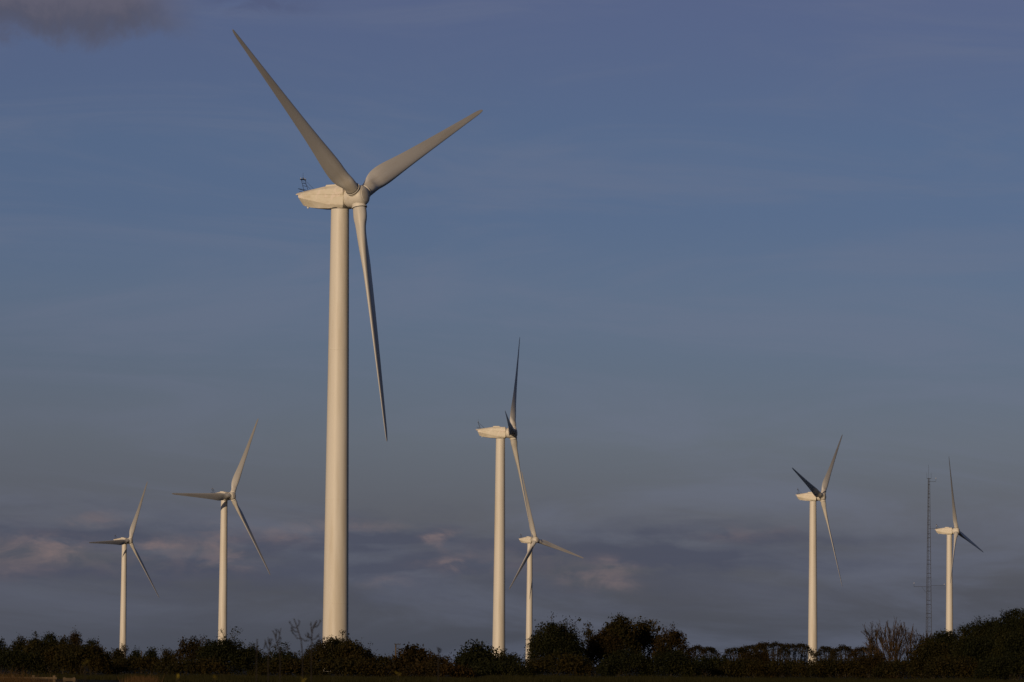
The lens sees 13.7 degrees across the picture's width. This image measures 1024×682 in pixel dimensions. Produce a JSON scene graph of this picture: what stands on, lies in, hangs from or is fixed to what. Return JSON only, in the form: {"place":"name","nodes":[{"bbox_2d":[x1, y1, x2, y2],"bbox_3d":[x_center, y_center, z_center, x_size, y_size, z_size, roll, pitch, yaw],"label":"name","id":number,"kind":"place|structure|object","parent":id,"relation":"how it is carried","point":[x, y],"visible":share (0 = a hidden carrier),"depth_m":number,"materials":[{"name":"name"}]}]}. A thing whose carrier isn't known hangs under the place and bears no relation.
{"place":"outdoors","nodes":[
{"label":"outdoors","id":0,"kind":"place"},
{"bbox_2d":[0,666,164,681],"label":"dry grass","id":1,"kind":"structure","parent":0,"point":[128,679],"depth_m":145.87,"materials":[{"name":"brown plant"}]},
{"bbox_2d":[0,664,1023,681],"bbox_3d":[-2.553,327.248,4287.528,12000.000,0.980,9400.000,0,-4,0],"label":"ground","id":2,"kind":"structure","parent":0,"point":[120,673],"depth_m":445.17,"materials":[{"name":"green plant"}]},
{"bbox_2d":[0,636,14,673],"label":"broadleaf tree","id":3,"kind":"object","parent":2,"relation":"on","point":[2,645],"visible":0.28,"depth_m":328.98,"materials":[{"name":"green plant"}]},
{"bbox_2d":[7,635,31,673],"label":"shrub","id":4,"kind":"object","parent":2,"relation":"on","point":[18,643],"visible":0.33,"depth_m":333.86,"materials":[{"name":"green plant"}]},
{"bbox_2d":[0,648,49,673],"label":"shrub","id":5,"kind":"object","parent":2,"relation":"on","point":[23,659],"visible":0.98,"depth_m":303.55,"materials":[{"name":"green plant"}]},
{"bbox_2d":[2,675,56,680],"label":"wooden fence","id":6,"kind":"object","parent":2,"relation":"on","point":[54,677],"visible":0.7,"depth_m":149.43,"materials":[{"name":"brown wood"}]},
{"bbox_2d":[27,631,47,671],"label":"shrub","id":7,"kind":"object","parent":2,"relation":"on","point":[35,635],"visible":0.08,"depth_m":344.00,"materials":[{"name":"green plant"}]},
{"bbox_2d":[11,638,87,674],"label":"shrub","id":8,"kind":"object","parent":2,"relation":"on","point":[47,651],"visible":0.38,"depth_m":323.10,"materials":[{"name":"green plant"}]},
{"bbox_2d":[41,631,58,669],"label":"broadleaf tree","id":9,"kind":"object","parent":2,"relation":"on","point":[49,637],"visible":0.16,"depth_m":378.74,"materials":[{"name":"green plant"}]},
{"bbox_2d":[53,635,72,672],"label":"shrub","id":10,"kind":"object","parent":2,"relation":"on","point":[63,639],"visible":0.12,"depth_m":368.96,"materials":[{"name":"green plant"}]},
{"bbox_2d":[63,677,75,681],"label":"wooden gate","id":11,"kind":"structure","parent":2,"relation":"on","point":[73,679],"depth_m":149.46,"materials":[{"name":"brown wood"}]},
{"bbox_2d":[68,625,84,646],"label":"shrub","id":12,"kind":"object","parent":2,"relation":"on","point":[75,640],"visible":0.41,"depth_m":388.73,"materials":[{"name":"green plant"}]},
{"bbox_2d":[47,641,115,674],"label":"shrub","id":13,"kind":"object","parent":2,"relation":"on","point":[76,655],"visible":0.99,"depth_m":316.36,"materials":[{"name":"green plant"}]},
{"bbox_2d":[83,638,98,673],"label":"broadleaf tree","id":14,"kind":"object","parent":2,"relation":"on","point":[89,642],"visible":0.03,"depth_m":358.86,"materials":[{"name":"green plant"}]},
{"bbox_2d":[88,636,102,674],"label":"shrub","id":15,"kind":"object","parent":2,"relation":"on","point":[98,655],"visible":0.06,"depth_m":339.09,"materials":[{"name":"green plant"}]},
{"bbox_2d":[108,647,127,672],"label":"shrub","id":16,"kind":"object","parent":2,"relation":"on","point":[116,652],"visible":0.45,"depth_m":378.69,"materials":[{"name":"green plant"}]},
{"bbox_2d":[118,644,129,670],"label":"shrub","id":17,"kind":"object","parent":2,"relation":"on","point":[125,649],"visible":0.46,"depth_m":398.83,"materials":[{"name":"green plant"}]},
{"bbox_2d":[89,481,158,650],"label":"wind turbine","id":18,"kind":"object","parent":2,"relation":"on","point":[123,541],"visible":0.97,"depth_m":2069.79,"materials":[{"name":"paint"}]},
{"bbox_2d":[100,652,164,674],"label":"shrub","id":19,"kind":"object","parent":2,"relation":"on","point":[144,662],"visible":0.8,"depth_m":333.15,"materials":[{"name":"green plant"}]},
{"bbox_2d":[127,645,142,673],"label":"broadleaf tree","id":20,"kind":"object","parent":2,"relation":"on","point":[136,654],"visible":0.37,"depth_m":363.81,"materials":[{"name":"green plant"}]},
{"bbox_2d":[141,647,159,673],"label":"broadleaf tree","id":21,"kind":"object","parent":2,"relation":"on","point":[151,653],"visible":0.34,"depth_m":358.83,"materials":[{"name":"green plant"}]},
{"bbox_2d":[153,645,182,673],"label":"shrub","id":22,"kind":"object","parent":2,"relation":"on","point":[165,660],"visible":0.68,"depth_m":328.89,"materials":[{"name":"green plant"}]},
{"bbox_2d":[169,634,210,674],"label":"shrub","id":23,"kind":"object","parent":2,"relation":"on","point":[187,649],"visible":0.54,"depth_m":303.84,"materials":[{"name":"green plant"}]},
{"bbox_2d":[159,653,233,675],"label":"shrub","id":24,"kind":"object","parent":2,"relation":"on","point":[203,666],"visible":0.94,"depth_m":288.46,"materials":[{"name":"green plant"}]},
{"bbox_2d":[172,419,269,639],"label":"wind turbine","id":25,"kind":"object","parent":2,"relation":"on","point":[223,497],"visible":0.97,"depth_m":1530.76,"materials":[{"name":"paint"}]},
{"bbox_2d":[193,626,254,675],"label":"shrub","id":26,"kind":"object","parent":2,"relation":"on","point":[227,651],"visible":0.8,"depth_m":298.44,"materials":[{"name":"green plant"}]},
{"bbox_2d":[232,639,267,675],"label":"shrub","id":27,"kind":"object","parent":2,"relation":"on","point":[253,655],"visible":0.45,"depth_m":310.91,"materials":[{"name":"green plant"}]},
{"bbox_2d":[256,639,258,681],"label":"dry weed","id":28,"kind":"object","parent":2,"relation":"on","point":[257,650],"visible":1,"depth_m":39.88,"materials":[{"name":"brown plant"}]},
{"bbox_2d":[263,638,272,681],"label":"dry weed","id":29,"kind":"object","parent":2,"relation":"on","point":[269,642],"visible":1,"depth_m":39.88,"materials":[{"name":"brown plant"}]},
{"bbox_2d":[272,629,289,681],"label":"dry weed","id":30,"kind":"object","parent":2,"relation":"on","point":[279,652],"visible":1,"depth_m":39.88,"materials":[{"name":"brown plant"}]},
{"bbox_2d":[262,642,301,675],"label":"shrub","id":31,"kind":"object","parent":2,"relation":"on","point":[287,653],"visible":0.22,"depth_m":323.74,"materials":[{"name":"green plant"}]},
{"bbox_2d":[247,654,319,676],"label":"shrub","id":32,"kind":"object","parent":2,"relation":"on","point":[293,666],"visible":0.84,"depth_m":286.53,"materials":[{"name":"green plant"}]},
{"bbox_2d":[289,619,309,678],"bbox_3d":[-2.008,3.704,39.845,0.196,2.220,0.108,3,-5,-26],"label":"dry weed","id":33,"kind":"object","parent":2,"relation":"on","point":[300,638],"visible":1,"depth_m":39.90,"materials":[{"name":"brown plant"}]},
{"bbox_2d":[305,620,325,681],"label":"dry weed","id":34,"kind":"object","parent":2,"relation":"on","point":[308,635],"visible":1,"depth_m":39.90,"materials":[{"name":"brown plant"}]},
{"bbox_2d":[300,631,378,676],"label":"shrub","id":35,"kind":"object","parent":2,"relation":"on","point":[336,647],"visible":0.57,"depth_m":305.74,"materials":[{"name":"green plant"}]},
{"bbox_2d":[300,655,393,677],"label":"shrub","id":36,"kind":"object","parent":2,"relation":"on","point":[350,667],"visible":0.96,"depth_m":278.18,"materials":[{"name":"green plant"}]},
{"bbox_2d":[232,29,482,644],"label":"wind turbine","id":37,"kind":"object","parent":2,"relation":"on","point":[342,195],"visible":0.98,"depth_m":554.80,"materials":[{"name":"paint"}]},
{"bbox_2d":[358,654,397,676],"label":"shrub","id":38,"kind":"object","parent":2,"relation":"on","point":[382,659],"visible":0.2,"depth_m":328.52,"materials":[{"name":"green plant"}]},
{"bbox_2d":[386,642,439,677],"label":"shrub","id":39,"kind":"object","parent":2,"relation":"on","point":[411,655],"visible":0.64,"depth_m":296.60,"materials":[{"name":"green plant"}]},
{"bbox_2d":[393,659,477,677],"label":"shrub","id":40,"kind":"object","parent":2,"relation":"on","point":[430,668],"visible":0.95,"depth_m":273.51,"materials":[{"name":"green plant"}]},
{"bbox_2d":[419,652,454,677],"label":"shrub","id":41,"kind":"object","parent":2,"relation":"on","point":[436,658],"visible":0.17,"depth_m":293.97,"materials":[{"name":"green plant"}]},
{"bbox_2d":[437,647,446,681],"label":"dry weed","id":42,"kind":"object","parent":2,"relation":"on","point":[438,661],"visible":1,"depth_m":39.88,"materials":[{"name":"brown plant"}]},
{"bbox_2d":[449,639,506,677],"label":"shrub","id":43,"kind":"object","parent":2,"relation":"on","point":[468,655],"visible":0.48,"depth_m":300.61,"materials":[{"name":"green plant"}]},
{"bbox_2d":[462,658,536,677],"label":"shrub","id":44,"kind":"object","parent":2,"relation":"on","point":[489,667],"visible":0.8,"depth_m":278.49,"materials":[{"name":"green plant"}]},
{"bbox_2d":[476,338,533,655],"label":"wind turbine","id":45,"kind":"object","parent":2,"relation":"on","point":[499,434],"visible":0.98,"depth_m":1112.08,"materials":[{"name":"paint"}]},
{"bbox_2d":[498,647,527,675],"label":"shrub","id":46,"kind":"object","parent":2,"relation":"on","point":[510,657],"visible":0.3,"depth_m":313.74,"materials":[{"name":"green plant"}]},
{"bbox_2d":[509,474,582,659],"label":"wind turbine","id":47,"kind":"object","parent":2,"relation":"on","point":[529,597],"visible":0.92,"depth_m":1985.46,"materials":[{"name":"paint"}]},
{"bbox_2d":[521,614,588,675],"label":"broadleaf tree","id":48,"kind":"object","parent":2,"relation":"on","point":[560,638],"visible":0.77,"depth_m":328.25,"materials":[{"name":"green plant"}]},
{"bbox_2d":[518,649,598,676],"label":"shrub","id":49,"kind":"object","parent":2,"relation":"on","point":[566,663],"visible":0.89,"depth_m":310.18,"materials":[{"name":"green plant"}]},
{"bbox_2d":[580,622,597,675],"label":"broadleaf tree","id":50,"kind":"object","parent":2,"relation":"on","point":[589,632],"visible":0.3,"depth_m":349.20,"materials":[{"name":"green plant"}]},
{"bbox_2d":[580,628,628,676],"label":"shrub","id":51,"kind":"object","parent":2,"relation":"on","point":[605,642],"visible":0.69,"depth_m":333.45,"materials":[{"name":"green plant"}]},
{"bbox_2d":[594,612,643,675],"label":"broadleaf tree","id":52,"kind":"object","parent":2,"relation":"on","point":[622,628],"visible":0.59,"depth_m":360.51,"materials":[{"name":"green plant"}]},
{"bbox_2d":[595,646,656,676],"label":"shrub","id":53,"kind":"object","parent":2,"relation":"on","point":[621,661],"visible":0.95,"depth_m":320.38,"materials":[{"name":"green plant"}]},
{"bbox_2d":[633,616,664,668],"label":"broadleaf tree","id":54,"kind":"object","parent":2,"relation":"on","point":[646,636],"visible":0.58,"depth_m":364.54,"materials":[{"name":"green plant"}]},
{"bbox_2d":[636,647,703,677],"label":"shrub","id":55,"kind":"object","parent":2,"relation":"on","point":[666,662],"visible":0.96,"depth_m":320.26,"materials":[{"name":"green plant"}]},
{"bbox_2d":[650,624,693,676],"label":"broadleaf tree","id":56,"kind":"object","parent":2,"relation":"on","point":[674,639],"visible":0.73,"depth_m":350.67,"materials":[{"name":"green plant"}]},
{"bbox_2d":[685,644,706,676],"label":"wind clipped tree","id":57,"kind":"object","parent":2,"relation":"on","point":[701,650],"visible":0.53,"depth_m":438.49,"materials":[{"name":"green plant"}]},
{"bbox_2d":[683,654,740,677],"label":"shrub","id":58,"kind":"object","parent":2,"relation":"on","point":[710,666],"visible":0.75,"depth_m":328.24,"materials":[{"name":"green plant"}]},
{"bbox_2d":[702,646,722,676],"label":"wind clipped tree","id":59,"kind":"object","parent":2,"relation":"on","point":[710,650],"visible":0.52,"depth_m":448.40,"materials":[{"name":"green plant"}]},
{"bbox_2d":[723,647,747,676],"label":"wind clipped tree","id":60,"kind":"object","parent":2,"relation":"on","point":[729,651],"visible":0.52,"depth_m":453.40,"materials":[{"name":"green plant"}]},
{"bbox_2d":[714,654,775,678],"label":"shrub","id":61,"kind":"object","parent":2,"relation":"on","point":[740,666],"visible":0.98,"depth_m":326.36,"materials":[{"name":"green plant"}]},
{"bbox_2d":[735,644,764,676],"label":"wind clipped tree","id":62,"kind":"object","parent":2,"relation":"on","point":[750,647],"visible":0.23,"depth_m":458.40,"materials":[{"name":"green plant"}]},
{"bbox_2d":[732,649,779,678],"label":"shrub","id":63,"kind":"object","parent":2,"relation":"on","point":[758,655],"visible":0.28,"depth_m":348.63,"materials":[{"name":"green plant"}]},
{"bbox_2d":[752,640,792,676],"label":"wind clipped tree","id":64,"kind":"object","parent":2,"relation":"on","point":[762,645],"visible":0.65,"depth_m":453.46,"materials":[{"name":"green plant"}]},
{"bbox_2d":[756,657,827,677],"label":"shrub","id":65,"kind":"object","parent":2,"relation":"on","point":[793,667],"visible":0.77,"depth_m":333.10,"materials":[{"name":"green plant"}]},
{"bbox_2d":[776,643,819,676],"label":"wind clipped tree","id":66,"kind":"object","parent":2,"relation":"on","point":[798,646],"visible":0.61,"depth_m":458.50,"materials":[{"name":"green plant"}]},
{"bbox_2d":[792,436,841,662],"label":"wind turbine","id":67,"kind":"object","parent":2,"relation":"on","point":[814,495],"visible":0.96,"depth_m":1503.93,"materials":[{"name":"paint"}]},
{"bbox_2d":[813,646,837,676],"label":"wind clipped tree","id":68,"kind":"object","parent":2,"relation":"on","point":[824,650],"visible":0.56,"depth_m":468.38,"materials":[{"name":"green plant"}]},
{"bbox_2d":[799,655,870,679],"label":"shrub","id":69,"kind":"object","parent":2,"relation":"on","point":[838,666],"visible":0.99,"depth_m":330.26,"materials":[{"name":"green plant"}]},
{"bbox_2d":[828,644,855,676],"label":"wind clipped tree","id":70,"kind":"object","parent":2,"relation":"on","point":[844,647],"visible":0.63,"depth_m":463.34,"materials":[{"name":"green plant"}]},
{"bbox_2d":[847,645,885,677],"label":"wind clipped tree","id":71,"kind":"object","parent":2,"relation":"on","point":[856,651],"visible":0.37,"depth_m":448.41,"materials":[{"name":"green plant"}]},
{"bbox_2d":[844,652,897,678],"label":"shrub","id":72,"kind":"object","parent":2,"relation":"on","point":[867,664],"visible":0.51,"depth_m":343.41,"materials":[{"name":"green plant"}]},
{"bbox_2d":[860,622,906,678],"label":"bare tree","id":73,"kind":"object","parent":2,"relation":"on","point":[881,639],"visible":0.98,"depth_m":388.82,"materials":[{"name":"brown plant"}]},
{"bbox_2d":[872,617,915,678],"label":"bare tree","id":74,"kind":"object","parent":2,"relation":"on","point":[889,632],"visible":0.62,"depth_m":393.81,"materials":[{"name":"brown plant"}]},
{"bbox_2d":[867,657,938,679],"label":"shrub","id":75,"kind":"object","parent":2,"relation":"on","point":[893,668],"visible":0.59,"depth_m":328.37,"materials":[{"name":"green plant"}]},
{"bbox_2d":[901,629,943,678],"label":"bare tree","id":76,"kind":"object","parent":2,"relation":"on","point":[910,642],"visible":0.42,"depth_m":399.01,"materials":[{"name":"brown plant"}]},
{"bbox_2d":[916,633,934,647],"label":"shrub","id":77,"kind":"object","parent":2,"relation":"on","point":[921,638],"visible":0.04,"depth_m":358.97,"materials":[{"name":"green plant"}]},
{"bbox_2d":[914,478,944,635],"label":"lattice mast","id":78,"kind":"object","parent":2,"relation":"on","point":[928,524],"visible":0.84,"depth_m":1498.83,"materials":[{"name":"metal"}]},
{"bbox_2d":[902,640,965,678],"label":"shrub","id":79,"kind":"object","parent":2,"relation":"on","point":[923,652],"visible":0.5,"depth_m":323.43,"materials":[{"name":"green plant"}]},
{"bbox_2d":[921,628,964,678],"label":"broadleaf tree","id":80,"kind":"object","parent":2,"relation":"on","point":[948,637],"visible":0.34,"depth_m":343.88,"materials":[{"name":"green plant"}]},
{"bbox_2d":[917,652,992,679],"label":"shrub","id":81,"kind":"object","parent":2,"relation":"on","point":[950,665],"visible":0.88,"depth_m":303.30,"materials":[{"name":"green plant"}]},
{"bbox_2d":[935,460,983,633],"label":"wind turbine","id":82,"kind":"object","parent":2,"relation":"on","point":[950,532],"visible":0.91,"depth_m":1834.82,"materials":[{"name":"paint"}]},
{"bbox_2d":[955,616,981,675],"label":"broadleaf tree","id":83,"kind":"object","parent":2,"relation":"on","point":[963,631],"visible":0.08,"depth_m":348.88,"materials":[{"name":"green plant"}]},
{"bbox_2d":[946,634,1011,679],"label":"shrub","id":84,"kind":"object","parent":2,"relation":"on","point":[974,647],"visible":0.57,"depth_m":318.34,"materials":[{"name":"green plant"}]},
{"bbox_2d":[968,616,1004,676],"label":"broadleaf tree","id":85,"kind":"object","parent":2,"relation":"on","point":[985,628],"visible":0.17,"depth_m":343.94,"materials":[{"name":"green plant"}]},
{"bbox_2d":[986,627,1023,680],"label":"shrub","id":86,"kind":"object","parent":2,"relation":"on","point":[1013,642],"visible":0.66,"depth_m":313.39,"materials":[{"name":"green plant"}]},
{"bbox_2d":[987,607,1023,681],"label":"broadleaf tree","id":87,"kind":"object","parent":2,"relation":"on","point":[1010,616],"visible":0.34,"depth_m":338.76,"materials":[{"name":"green plant"}]},
{"bbox_2d":[1004,608,1023,678],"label":"broadleaf tree","id":88,"kind":"object","parent":2,"relation":"on","point":[1020,624],"visible":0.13,"depth_m":333.80,"materials":[{"name":"green plant"}]},
{"bbox_2d":[0,0,1023,665],"label":"sky","id":89,"kind":"structure","parent":0,"point":[722,243],"materials":[{"name":"blue"}]}
]}

